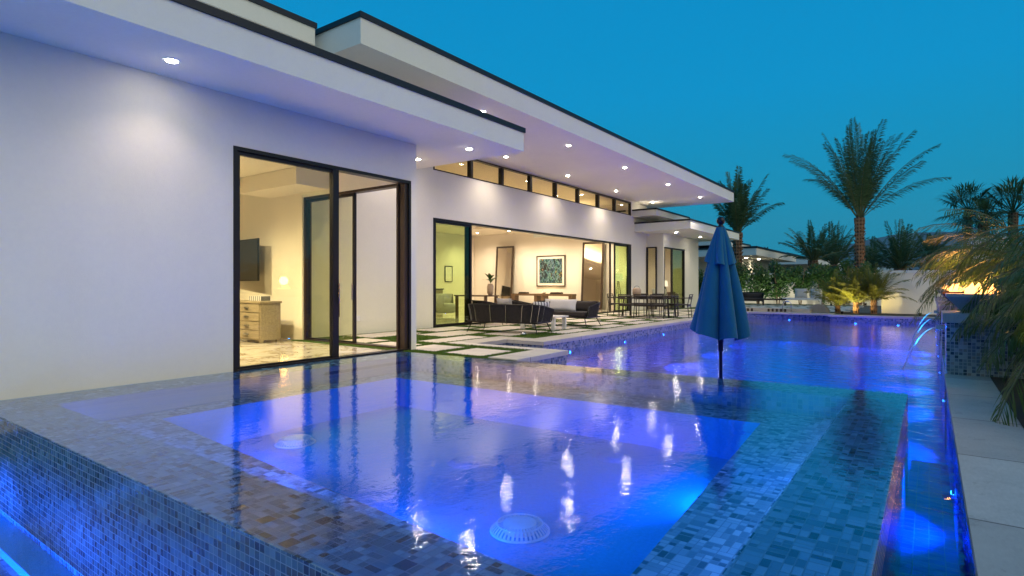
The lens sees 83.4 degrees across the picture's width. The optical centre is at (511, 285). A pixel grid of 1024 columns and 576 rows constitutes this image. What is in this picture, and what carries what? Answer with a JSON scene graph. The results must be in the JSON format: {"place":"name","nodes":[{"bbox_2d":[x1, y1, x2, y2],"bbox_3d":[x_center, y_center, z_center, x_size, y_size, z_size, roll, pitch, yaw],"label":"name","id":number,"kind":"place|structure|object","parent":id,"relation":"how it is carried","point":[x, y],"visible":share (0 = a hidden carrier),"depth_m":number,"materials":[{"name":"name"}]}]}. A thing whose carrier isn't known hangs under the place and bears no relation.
{"place":"outdoors","nodes":[
{"label":"outdoors","id":0,"kind":"place"},
{"bbox_2d":[0,557,19,575],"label":"basin floor","id":1,"kind":"structure","parent":0,"point":[6,569],"depth_m":3.99,"materials":[{"name":"tile"}]},
{"bbox_2d":[0,514,74,575],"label":"basin wall","id":2,"kind":"structure","parent":1,"relation":"on","point":[22,554],"depth_m":4.08,"materials":[{"name":"tile"}]},
{"bbox_2d":[264,0,1023,255],"label":"sky","id":3,"kind":"structure","parent":0,"point":[712,88],"materials":[{"name":"blue"}]},
{"bbox_2d":[648,289,673,307],"bbox_3d":[6.842,0.631,28.897,2.200,0.957,1.900,0,0,36],"label":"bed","id":4,"kind":"object","parent":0,"point":[653,292],"visible":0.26,"depth_m":27.91,"materials":[{"name":"beige fabric"}]},
{"bbox_2d":[698,240,796,276],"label":"neighbour house","id":5,"kind":"structure","parent":0,"point":[765,257],"depth_m":49.01,"materials":[{"name":"white paint"}]},
{"bbox_2d":[565,317,974,575],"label":"pool water","id":6,"kind":"structure","parent":0,"point":[928,534],"depth_m":8.83,"materials":[{"name":"blue liquid"}]},
{"bbox_2d":[770,252,840,271],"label":"neighbour house","id":7,"kind":"structure","parent":0,"point":[802,262],"depth_m":61.79,"materials":[{"name":"white paint"}]},
{"bbox_2d":[902,328,932,369],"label":"falling water","id":8,"kind":"structure","parent":0,"point":[912,349],"depth_m":9.00,"materials":[{"name":"blue liquid"}]},
{"bbox_2d":[909,318,932,350],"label":"falling water","id":9,"kind":"structure","parent":0,"point":[916,334],"depth_m":11.47,"materials":[{"name":"blue liquid"}]},
{"bbox_2d":[825,231,1023,269],"bbox_3d":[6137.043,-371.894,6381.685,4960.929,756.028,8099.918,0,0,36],"label":"hills","id":10,"kind":"structure","parent":0,"point":[881,239],"depth_m":5351.20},
{"bbox_2d":[845,305,1022,426],"bbox_3d":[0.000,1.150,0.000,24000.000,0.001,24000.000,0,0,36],"label":"ground","id":11,"kind":"structure","parent":0,"point":[865,309],"depth_m":26.19,"materials":[{"name":"grey concrete"}]},
{"bbox_2d":[0,0,739,400],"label":"house","id":12,"kind":"structure","parent":11,"relation":"on","point":[144,188],"depth_m":7.65,"materials":[{"name":"white paint"}]},
{"bbox_2d":[162,57,180,63],"bbox_3d":[-3.675,-2.422,6.205,0.178,0.016,0.178,0,0,36],"label":"recessed light","id":13,"kind":"object","parent":12,"relation":"attached to","point":[173,61],"visible":1,"depth_m":6.18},
{"bbox_2d":[240,238,259,280],"bbox_3d":[-5.827,-0.540,12.636,1.560,0.900,0.224,0,0,42],"label":"television","id":14,"kind":"object","parent":12,"relation":"attached to","point":[249,259],"visible":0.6,"depth_m":12.26,"materials":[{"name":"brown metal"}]},
{"bbox_2d":[240,300,281,342],"bbox_3d":[-5.405,0.710,11.649,1.840,0.800,0.485,0,0,36],"label":"dresser","id":15,"kind":"object","parent":12,"relation":"on","point":[260,321],"visible":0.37,"depth_m":11.13,"materials":[{"name":"brown wood"}]},
{"bbox_2d":[249,296,269,300],"bbox_3d":[-5.097,0.264,11.614,0.440,0.090,0.200,0,0,36],"label":"decorative box","id":16,"kind":"object","parent":15,"relation":"on","point":[259,298],"visible":1,"depth_m":11.50,"materials":[{"name":"white"}]},
{"bbox_2d":[233,145,410,371],"bbox_3d":[-2.700,-0.336,8.639,0.216,2.899,3.107,0,0,35],"label":"sliding door","id":17,"kind":"structure","parent":12,"relation":"in","point":[403,187],"depth_m":8.61,"materials":[{"name":"brown metal"}]},
{"bbox_2d":[304,183,396,347],"bbox_3d":[-3.021,-0.335,10.872,2.870,2.899,0.160,0,0,36],"label":"sliding door","id":18,"kind":"structure","parent":12,"relation":"in","point":[308,201],"depth_m":11.32,"materials":[{"name":"brown metal"}]},
{"bbox_2d":[436,288,443,293],"bbox_3d":[-4.630,0.360,26.973,0.680,1.500,3.500,0,0,36],"label":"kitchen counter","id":19,"kind":"object","parent":12,"relation":"on","point":[439,290],"visible":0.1,"depth_m":27.98,"materials":[{"name":"wood"}]},
{"bbox_2d":[436,294,454,312],"bbox_3d":[-2.492,0.660,21.088,0.976,0.700,1.000,0,0,16],"label":"round armchair","id":20,"kind":"object","parent":12,"relation":"on","point":[445,303],"visible":0.62,"depth_m":20.66,"materials":[{"name":"white fabric"}]},
{"bbox_2d":[445,266,452,281],"bbox_3d":[-3.239,-0.580,29.423,0.030,0.800,0.560,0,0,36],"label":"wall picture","id":21,"kind":"object","parent":12,"relation":"attached to","point":[448,273],"depth_m":29.43,"materials":[{"name":"yellow paper"}]},
{"bbox_2d":[454,295,498,317],"bbox_3d":[-1.193,0.720,19.284,1.400,0.780,0.700,0,0,36],"label":"table","id":22,"kind":"object","parent":12,"relation":"on","point":[457,304],"visible":0.49,"depth_m":19.35,"materials":[{"name":"brown wood"}]},
{"bbox_2d":[482,273,497,294],"bbox_3d":[-0.729,-0.041,19.029,0.568,0.740,0.531,0,0,-3],"label":"potted plant","id":23,"kind":"object","parent":22,"relation":"on","point":[490,288],"visible":0.98,"depth_m":18.92,"materials":[{"name":"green plant"}]},
{"bbox_2d":[494,246,513,298],"bbox_3d":[-0.412,-0.446,29.546,1.100,3.120,0.060,0,-4,36],"label":"leaning mirror","id":24,"kind":"object","parent":12,"relation":"on","point":[504,271],"visible":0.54,"depth_m":29.54,"materials":[{"name":"beige mirror"}]},
{"bbox_2d":[433,218,630,326],"bbox_3d":[1.498,-0.335,20.246,0.200,2.899,12.420,0,0,36],"label":"sliding door","id":25,"kind":"structure","parent":12,"relation":"in","point":[467,226],"depth_m":16.45,"materials":[{"name":"brown metal"}]},
{"bbox_2d":[433,159,630,215],"bbox_3d":[1.529,-3.345,20.224,0.140,0.590,12.420,0,0,36],"label":"clerestory window","id":26,"kind":"structure","parent":12,"relation":"in","point":[501,169],"depth_m":19.19,"materials":[{"name":"brown metal"}]},
{"bbox_2d":[511,293,575,301],"bbox_3d":[1.486,0.760,27.906,3.500,0.700,0.440,0,0,36],"label":"console table","id":27,"kind":"object","parent":12,"relation":"on","point":[537,297],"visible":0.51,"depth_m":27.88,"materials":[{"name":"brown wood"}]},
{"bbox_2d":[536,255,565,285],"bbox_3d":[1.903,-0.700,28.240,1.660,1.520,0.050,0,0,36],"label":"framed painting","id":28,"kind":"object","parent":12,"relation":"attached to","point":[551,270],"visible":1,"depth_m":28.20,"materials":[{"name":"multicoloured paper"}]},
{"bbox_2d":[581,242,604,309],"bbox_3d":[3.714,-0.446,26.548,1.100,3.120,0.060,0,-4,36],"label":"leaning mirror","id":29,"kind":"object","parent":12,"relation":"on","point":[592,271],"visible":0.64,"depth_m":26.54,"materials":[{"name":"brown mirror"}]},
{"bbox_2d":[613,274,623,301],"bbox_3d":[4.673,0.301,25.282,0.476,1.622,0.476,0,0,36],"label":"floor lamp","id":30,"kind":"object","parent":12,"relation":"on","point":[618,277],"visible":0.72,"depth_m":25.11,"materials":[{"name":"white metal"}]},
{"bbox_2d":[646,247,656,309],"bbox_3d":[6.423,-0.320,26.433,0.480,2.869,0.100,0,0,36],"label":"window","id":31,"kind":"structure","parent":12,"relation":"in","point":[646,247],"depth_m":26.27,"materials":[{"name":"brown glass"}]},
{"bbox_2d":[665,281,674,295],"bbox_3d":[8.021,0.435,30.265,1.000,1.350,0.500,0,0,36],"label":"bedside lamp","id":32,"kind":"object","parent":12,"relation":"on","point":[666,283],"visible":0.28,"depth_m":30.08,"materials":[{"name":"white fabric"}]},
{"bbox_2d":[664,247,684,309],"bbox_3d":[7.690,-0.320,27.342,0.120,2.869,2.720,0,0,36],"label":"sliding door","id":33,"kind":"structure","parent":12,"relation":"in","point":[671,249],"depth_m":27.24,"materials":[{"name":"brown metal"}]},
{"bbox_2d":[320,303,859,360],"bbox_3d":[4.216,1.120,24.007,22.600,0.001,31.200,0,0,36],"label":"patio base","id":34,"kind":"object","parent":11,"relation":"on","point":[777,305],"visible":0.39,"depth_m":18.27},
{"bbox_2d":[348,304,863,355],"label":"patio pavers","id":35,"kind":"object","parent":34,"relation":"on","point":[473,351],"visible":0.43,"depth_m":14.42,"materials":[{"name":"concrete"}]},
{"bbox_2d":[472,300,502,324],"bbox_3d":[-0.729,0.764,16.276,0.742,0.696,0.808,0,0,-24],"label":"lounge chair","id":36,"kind":"object","parent":35,"relation":"on","point":[479,302],"visible":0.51,"depth_m":15.90,"materials":[{"name":"brown fabric"}]},
{"bbox_2d":[291,313,689,357],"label":"grass","id":37,"kind":"structure","parent":35,"relation":"on","point":[428,337],"depth_m":12.38,"materials":[{"name":"green plant"}]},
{"bbox_2d":[467,303,553,334],"bbox_3d":[-0.079,0.774,13.636,2.014,0.681,0.848,0,0,28],"label":"outdoor sofa","id":38,"kind":"object","parent":35,"relation":"on","point":[534,314],"visible":1,"depth_m":13.23,"materials":[{"name":"brown metal"}]},
{"bbox_2d":[496,298,511,303],"bbox_3d":[-0.162,0.520,13.813,0.460,0.427,0.195,0,0,36],"label":"throw cushion","id":39,"kind":"object","parent":38,"relation":"on","point":[504,301],"visible":0.34,"depth_m":13.72,"materials":[{"name":"white fabric"}]},
{"bbox_2d":[533,301,549,306],"bbox_3d":[0.684,0.560,13.446,0.420,0.369,0.169,0,0,-14],"label":"throw cushion","id":40,"kind":"object","parent":38,"relation":"on","point":[547,304],"visible":0.3,"depth_m":13.38,"materials":[{"name":"white fabric"}]},
{"bbox_2d":[506,300,530,323],"bbox_3d":[0.210,0.764,16.675,0.742,0.696,0.808,0,0,6],"label":"lounge chair","id":41,"kind":"object","parent":35,"relation":"on","point":[519,302],"visible":0.16,"depth_m":16.30,"materials":[{"name":"brown fabric"}]},
{"bbox_2d":[521,315,568,330],"bbox_3d":[0.798,0.938,14.624,1.100,0.345,0.660,0,0,36],"label":"coffee table","id":42,"kind":"object","parent":35,"relation":"on","point":[553,324],"visible":0.48,"depth_m":14.52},
{"bbox_2d":[528,300,600,327],"bbox_3d":[1.458,0.774,15.955,2.014,0.681,0.848,0,0,37],"label":"outdoor sofa","id":43,"kind":"object","parent":35,"relation":"on","point":[586,309],"visible":0.48,"depth_m":15.50,"materials":[{"name":"fabric"}]},
{"bbox_2d":[545,299,577,310],"bbox_3d":[1.331,0.545,15.868,1.050,0.330,0.200,0,0,36],"label":"lumbar cushion","id":44,"kind":"object","parent":43,"relation":"on","point":[562,304],"visible":0.84,"depth_m":15.74,"materials":[{"name":"white fabric"}]},
{"bbox_2d":[607,294,625,315],"bbox_3d":[3.768,0.708,20.894,0.599,0.807,0.528,0,0,37],"label":"dining chair","id":45,"kind":"object","parent":35,"relation":"on","point":[613,297],"visible":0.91,"depth_m":20.82,"materials":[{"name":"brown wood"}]},
{"bbox_2d":[618,294,636,317],"bbox_3d":[3.988,0.708,19.954,0.528,0.807,0.599,0,0,33],"label":"dining chair","id":46,"kind":"object","parent":35,"relation":"on","point":[623,304],"visible":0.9,"depth_m":19.82,"materials":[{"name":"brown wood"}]},
{"bbox_2d":[631,293,648,314],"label":"dining chair","id":47,"kind":"object","parent":35,"relation":"on","point":[643,302],"visible":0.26,"depth_m":21.11,"materials":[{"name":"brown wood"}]},
{"bbox_2d":[633,294,652,317],"bbox_3d":[4.460,0.708,19.636,0.528,0.807,0.599,0,0,34],"label":"dining chair","id":48,"kind":"object","parent":35,"relation":"on","point":[644,305],"visible":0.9,"depth_m":19.48,"materials":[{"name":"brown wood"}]},
{"bbox_2d":[620,295,679,317],"bbox_3d":[4.813,0.739,20.235,1.900,0.747,0.960,0,0,32],"label":"dining table","id":49,"kind":"object","parent":35,"relation":"on","point":[660,297],"visible":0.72,"depth_m":20.12,"materials":[{"name":"brown wood"}]},
{"bbox_2d":[632,286,640,295],"bbox_3d":[4.449,0.191,20.500,0.306,0.346,0.306,0,0,36],"label":"vase","id":50,"kind":"object","parent":49,"relation":"on","point":[636,290],"visible":0.91,"depth_m":20.38,"materials":[{"name":"ceramic"}]},
{"bbox_2d":[646,294,664,315],"bbox_3d":[5.201,0.708,20.813,0.528,0.807,0.600,0,0,35],"label":"dining chair","id":51,"kind":"object","parent":35,"relation":"on","point":[651,307],"visible":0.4,"depth_m":20.70,"materials":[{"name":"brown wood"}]},
{"bbox_2d":[649,294,667,318],"bbox_3d":[4.931,0.708,19.365,0.528,0.807,0.599,0,0,31],"label":"dining chair","id":52,"kind":"object","parent":35,"relation":"on","point":[658,305],"visible":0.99,"depth_m":19.27,"materials":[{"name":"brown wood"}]},
{"bbox_2d":[661,294,678,315],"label":"dining chair","id":53,"kind":"object","parent":35,"relation":"on","point":[671,304],"visible":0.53,"depth_m":20.52,"materials":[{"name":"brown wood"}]},
{"bbox_2d":[673,294,692,317],"bbox_3d":[5.862,0.708,19.583,0.599,0.807,0.528,0,0,30],"label":"dining chair","id":54,"kind":"object","parent":35,"relation":"on","point":[687,304],"visible":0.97,"depth_m":19.48,"materials":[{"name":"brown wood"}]},
{"bbox_2d":[742,292,763,304],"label":"lounge chair","id":55,"kind":"object","parent":35,"relation":"on","point":[753,296],"visible":0.81,"depth_m":32.59,"materials":[{"name":"brown metal"}]},
{"bbox_2d":[762,298,785,305],"bbox_3d":[14.480,0.930,31.753,1.200,0.380,0.600,0,0,26],"label":"bench","id":56,"kind":"object","parent":35,"relation":"on","point":[763,299],"visible":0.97,"depth_m":31.55,"materials":[{"name":"metal"}]},
{"bbox_2d":[746,307,811,312],"bbox_3d":[10.724,1.040,24.458,3.600,0.160,0.620,0,0,36],"label":"raised water table","id":57,"kind":"object","parent":35,"relation":"on","point":[800,310],"visible":0.66,"depth_m":23.86,"materials":[{"name":"stone"}]},
{"bbox_2d":[782,298,820,304],"bbox_3d":[15.902,0.910,31.585,1.900,0.420,0.700,0,0,24],"label":"outdoor daybed","id":58,"kind":"object","parent":35,"relation":"on","point":[800,299],"visible":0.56,"depth_m":31.30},
{"bbox_2d":[795,288,806,297],"bbox_3d":[15.921,0.440,31.695,0.620,0.531,0.260,0,0,24],"label":"throw cushion","id":59,"kind":"object","parent":58,"relation":"on","point":[798,293],"visible":0.93,"depth_m":31.62,"materials":[{"name":"grey fabric"}]},
{"bbox_2d":[810,289,821,297],"bbox_3d":[16.586,0.440,31.335,0.580,0.502,0.255,0,0,24],"label":"throw cushion","id":60,"kind":"object","parent":58,"relation":"on","point":[813,296],"visible":0.41,"depth_m":31.28,"materials":[{"name":"grey fabric"}]},
{"bbox_2d":[447,311,935,361],"bbox_3d":[5.280,1.143,16.929,18.782,0.074,6.975,0,0,-37],"label":"pool coping","id":61,"kind":"object","parent":34,"relation":"on","point":[533,354],"visible":0.79,"depth_m":12.05,"materials":[{"name":"stone"}]},
{"bbox_2d":[698,269,704,296],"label":"hedge shrub","id":62,"kind":"object","parent":34,"relation":"on","point":[700,278],"visible":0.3,"depth_m":35.55,"materials":[{"name":"green plant"}]},
{"bbox_2d":[735,259,752,291],"bbox_3d":[13.706,-0.250,34.750,1.484,2.746,1.740,0,0,-33],"label":"hedge shrub","id":63,"kind":"object","parent":34,"relation":"on","point":[743,272],"visible":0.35,"depth_m":34.48,"materials":[{"name":"green plant"}]},
{"bbox_2d":[746,261,772,303],"bbox_3d":[14.748,-0.177,34.323,1.649,2.602,1.557,0,0,3],"label":"hedge shrub","id":64,"kind":"object","parent":34,"relation":"on","point":[760,278],"visible":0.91,"depth_m":34.01,"materials":[{"name":"green plant"}]},
{"bbox_2d":[764,259,792,303],"bbox_3d":[15.680,-0.244,33.914,1.423,2.735,1.675,0,0,-3],"label":"hedge shrub","id":65,"kind":"object","parent":34,"relation":"on","point":[780,279],"visible":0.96,"depth_m":33.73,"materials":[{"name":"green plant"}]},
{"bbox_2d":[788,265,813,303],"bbox_3d":[16.781,-0.028,33.585,1.455,2.303,1.478,0,0,-17],"label":"hedge shrub","id":66,"kind":"object","parent":34,"relation":"on","point":[800,280],"visible":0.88,"depth_m":33.39,"materials":[{"name":"green plant"}]},
{"bbox_2d":[808,304,829,312],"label":"stone block","id":67,"kind":"structure","parent":34,"relation":"on","point":[819,308],"depth_m":23.44,"materials":[{"name":"grey stone"}]},
{"bbox_2d":[805,263,834,303],"bbox_3d":[17.777,-0.106,33.096,1.671,2.458,1.443,0,0,36],"label":"hedge shrub","id":68,"kind":"object","parent":34,"relation":"on","point":[820,271],"visible":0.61,"depth_m":32.84,"materials":[{"name":"green plant"}]},
{"bbox_2d":[828,257,856,304],"bbox_3d":[18.690,-0.260,32.594,1.704,2.766,1.454,0,0,36],"label":"hedge shrub","id":69,"kind":"object","parent":34,"relation":"on","point":[846,265],"visible":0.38,"depth_m":32.55,"materials":[{"name":"green plant"}]},
{"bbox_2d":[711,166,784,271],"bbox_3d":[15.260,-3.290,38.017,5.351,8.820,4.296,0,0,-21],"label":"date palm","id":70,"kind":"object","parent":11,"relation":"on","point":[738,217],"visible":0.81,"depth_m":37.56,"materials":[{"name":"green plant"}]},
{"bbox_2d":[738,272,880,305],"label":"garden wall","id":71,"kind":"structure","parent":11,"relation":"on","point":[791,294],"depth_m":34.83,"materials":[{"name":"white paint"}]},
{"bbox_2d":[778,220,853,269],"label":"date palm","id":72,"kind":"object","parent":11,"relation":"on","point":[816,249],"visible":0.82,"depth_m":44.57,"materials":[{"name":"green plant"}]},
{"bbox_2d":[800,221,883,269],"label":"date palm","id":73,"kind":"object","parent":11,"relation":"on","point":[833,261],"visible":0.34,"depth_m":49.58,"materials":[{"name":"green plant"}]},
{"bbox_2d":[839,265,892,271],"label":"neighbour house","id":74,"kind":"structure","parent":11,"relation":"on","point":[878,268],"depth_m":69.28,"materials":[{"name":"white paint"}]},
{"bbox_2d":[853,260,879,304],"bbox_3d":[19.683,-0.140,31.888,1.348,2.527,1.360,0,0,15],"label":"hedge shrub","id":75,"kind":"object","parent":11,"relation":"on","point":[864,266],"visible":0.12,"depth_m":31.70,"materials":[{"name":"green plant"}]},
{"bbox_2d":[783,117,950,304],"bbox_3d":[19.867,-4.240,32.482,7.966,10.729,7.638,0,0,36],"label":"date palm","id":76,"kind":"object","parent":11,"relation":"on","point":[862,188],"visible":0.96,"depth_m":32.45,"materials":[{"name":"green plant"}]},
{"bbox_2d":[850,236,890,270],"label":"date palm","id":77,"kind":"object","parent":11,"relation":"on","point":[874,250],"visible":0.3,"depth_m":59.38,"materials":[{"name":"green plant"}]},
{"bbox_2d":[836,312,935,316],"bbox_3d":[14.270,1.108,21.683,3.600,0.001,2.140,0,0,36],"label":"planting bed","id":78,"kind":"object","parent":11,"relation":"on","point":[885,314],"visible":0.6,"depth_m":21.78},
{"bbox_2d":[802,269,866,312],"bbox_3d":[13.292,0.219,23.547,2.248,1.802,2.330,0,0,-17],"label":"pygmy palm","id":79,"kind":"object","parent":78,"relation":"on","point":[837,302],"visible":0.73,"depth_m":23.46,"materials":[{"name":"green plant"}]},
{"bbox_2d":[816,267,893,313],"bbox_3d":[13.610,0.182,22.549,2.135,1.878,2.567,0,0,-32],"label":"pygmy palm","id":80,"kind":"object","parent":78,"relation":"on","point":[856,299],"visible":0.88,"depth_m":22.50,"materials":[{"name":"green plant"}]},
{"bbox_2d":[838,262,916,313],"bbox_3d":[14.024,0.098,22.095,2.613,2.044,2.599,0,0,36],"label":"pygmy palm","id":81,"kind":"object","parent":78,"relation":"on","point":[874,287],"visible":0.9,"depth_m":22.04,"materials":[{"name":"green plant"}]},
{"bbox_2d":[864,219,951,269],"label":"date palm","id":82,"kind":"object","parent":11,"relation":"on","point":[902,254],"visible":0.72,"depth_m":47.52,"materials":[{"name":"green plant"}]},
{"bbox_2d":[880,270,966,314],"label":"boundary wall","id":83,"kind":"structure","parent":11,"relation":"on","point":[898,305],"depth_m":22.28,"materials":[{"name":"white paint"}]},
{"bbox_2d":[907,229,957,269],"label":"date palm","id":84,"kind":"object","parent":11,"relation":"on","point":[933,245],"visible":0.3,"depth_m":51.53,"materials":[{"name":"green plant"}]},
{"bbox_2d":[934,179,1005,269],"bbox_3d":[31.784,-3.119,39.923,4.939,8.478,4.149,0,0,-26],"label":"fan palm","id":85,"kind":"object","parent":11,"relation":"on","point":[960,194],"visible":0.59,"depth_m":39.80,"materials":[{"name":"green plant"}]},
{"bbox_2d":[935,296,1023,385],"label":"water feature wall","id":86,"kind":"structure","parent":11,"relation":"on","point":[961,357],"depth_m":7.11,"materials":[{"name":"tile"}]},
{"bbox_2d":[936,324,944,328],"bbox_3d":[6.627,0.637,8.782,0.240,0.055,0.300,0,0,36],"label":"water spout","id":87,"kind":"object","parent":86,"relation":"attached to","point":[939,326],"visible":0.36,"depth_m":8.71,"materials":[{"name":"metal"}]},
{"bbox_2d":[942,284,966,303],"bbox_3d":[7.811,0.152,9.900,0.660,0.391,0.660,0,0,36],"label":"fire bowl","id":88,"kind":"object","parent":86,"relation":"on","point":[956,287],"visible":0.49,"depth_m":9.84,"materials":[{"name":"orange metal"}]},
{"bbox_2d":[945,282,1012,312],"bbox_3d":[5.989,0.155,7.392,0.660,0.387,0.660,0,0,36],"label":"fire bowl","id":89,"kind":"object","parent":86,"relation":"on","point":[958,300],"visible":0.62,"depth_m":7.28,"materials":[{"name":"concrete"}]},
{"bbox_2d":[950,196,1016,239],"bbox_3d":[29.441,-2.263,36.033,3.714,6.766,3.723,0,0,36],"label":"fan palm","id":90,"kind":"object","parent":11,"relation":"on","point":[984,204],"visible":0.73,"depth_m":35.85,"materials":[{"name":"green plant"}]},
{"bbox_2d":[945,374,1023,575],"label":"pool coping","id":91,"kind":"object","parent":11,"relation":"on","point":[990,456],"visible":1,"depth_m":3.42,"materials":[{"name":"stone"}]},
{"bbox_2d":[969,174,1023,253],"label":"fan palm","id":92,"kind":"object","parent":11,"relation":"on","point":[1009,189],"visible":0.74,"depth_m":37.79,"materials":[{"name":"green plant"}]},
{"bbox_2d":[990,377,1023,427],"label":"planting bed","id":93,"kind":"object","parent":11,"relation":"on","point":[998,381],"depth_m":5.94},
{"bbox_2d":[898,208,1023,323],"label":"pygmy palm","id":94,"kind":"object","parent":93,"relation":"on","point":[961,250],"visible":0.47,"depth_m":9.32,"materials":[{"name":"green plant"}]},
{"bbox_2d":[916,254,1016,304],"bbox_3d":[12.540,0.062,15.026,3.328,2.117,3.347,0,0,36],"label":"pygmy palm","id":95,"kind":"object","parent":93,"relation":"on","point":[945,272],"visible":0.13,"depth_m":15.71,"materials":[{"name":"green plant"}]},
{"bbox_2d":[916,236,1023,301],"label":"pygmy palm","id":96,"kind":"object","parent":93,"relation":"on","point":[927,268],"visible":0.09,"depth_m":12.29,"materials":[{"name":"green plant"}]},
{"bbox_2d":[950,228,1023,426],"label":"pygmy palm","id":97,"kind":"object","parent":93,"relation":"on","point":[1017,374],"visible":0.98,"depth_m":5.15,"materials":[{"name":"green plant"}]},
{"bbox_2d":[950,249,1023,371],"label":"pygmy palm","id":98,"kind":"object","parent":93,"relation":"on","point":[972,316],"visible":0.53,"depth_m":6.68,"materials":[{"name":"green plant"}]},
{"bbox_2d":[953,223,1023,288],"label":"pygmy palm","id":99,"kind":"object","parent":93,"relation":"on","point":[1006,229],"visible":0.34,"depth_m":8.46,"materials":[{"name":"green plant"}]},
{"bbox_2d":[961,241,1023,384],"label":"pygmy palm","id":100,"kind":"object","parent":93,"relation":"on","point":[1019,355],"visible":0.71,"depth_m":5.91,"materials":[{"name":"green plant"}]},
{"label":"pool floor","id":101,"kind":"structure","parent":0,"visible":0},
{"bbox_2d":[0,358,907,575],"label":"spa","id":102,"kind":"object","parent":101,"relation":"on","point":[490,478],"visible":1,"depth_m":4.34,"materials":[{"name":"tile"}]},
{"bbox_2d":[0,351,907,421],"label":"pool ledge","id":103,"kind":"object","parent":102,"relation":"in","point":[400,360],"depth_m":7.02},
{"bbox_2d":[690,217,750,378],"bbox_3d":[3.001,0.641,8.290,0.860,3.258,0.800,0,0,36],"label":"closed umbrella","id":104,"kind":"object","parent":101,"relation":"on","point":[720,314],"visible":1,"depth_m":8.09,"materials":[{"name":"fabric"}]},
{"bbox_2d":[506,314,935,347],"bbox_3d":[5.647,1.395,17.104,17.534,0.450,6.336,0,0,-36],"label":"pool tile band","id":105,"kind":"object","parent":101,"relation":"on","point":[883,320],"visible":0.25,"depth_m":20.97,"materials":[{"name":"tile"}]},
{"bbox_2d":[495,323,975,575],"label":"pool tile band","id":106,"kind":"object","parent":101,"relation":"on","point":[560,360],"visible":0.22,"depth_m":12.82,"materials":[{"name":"tile"}]}
]}

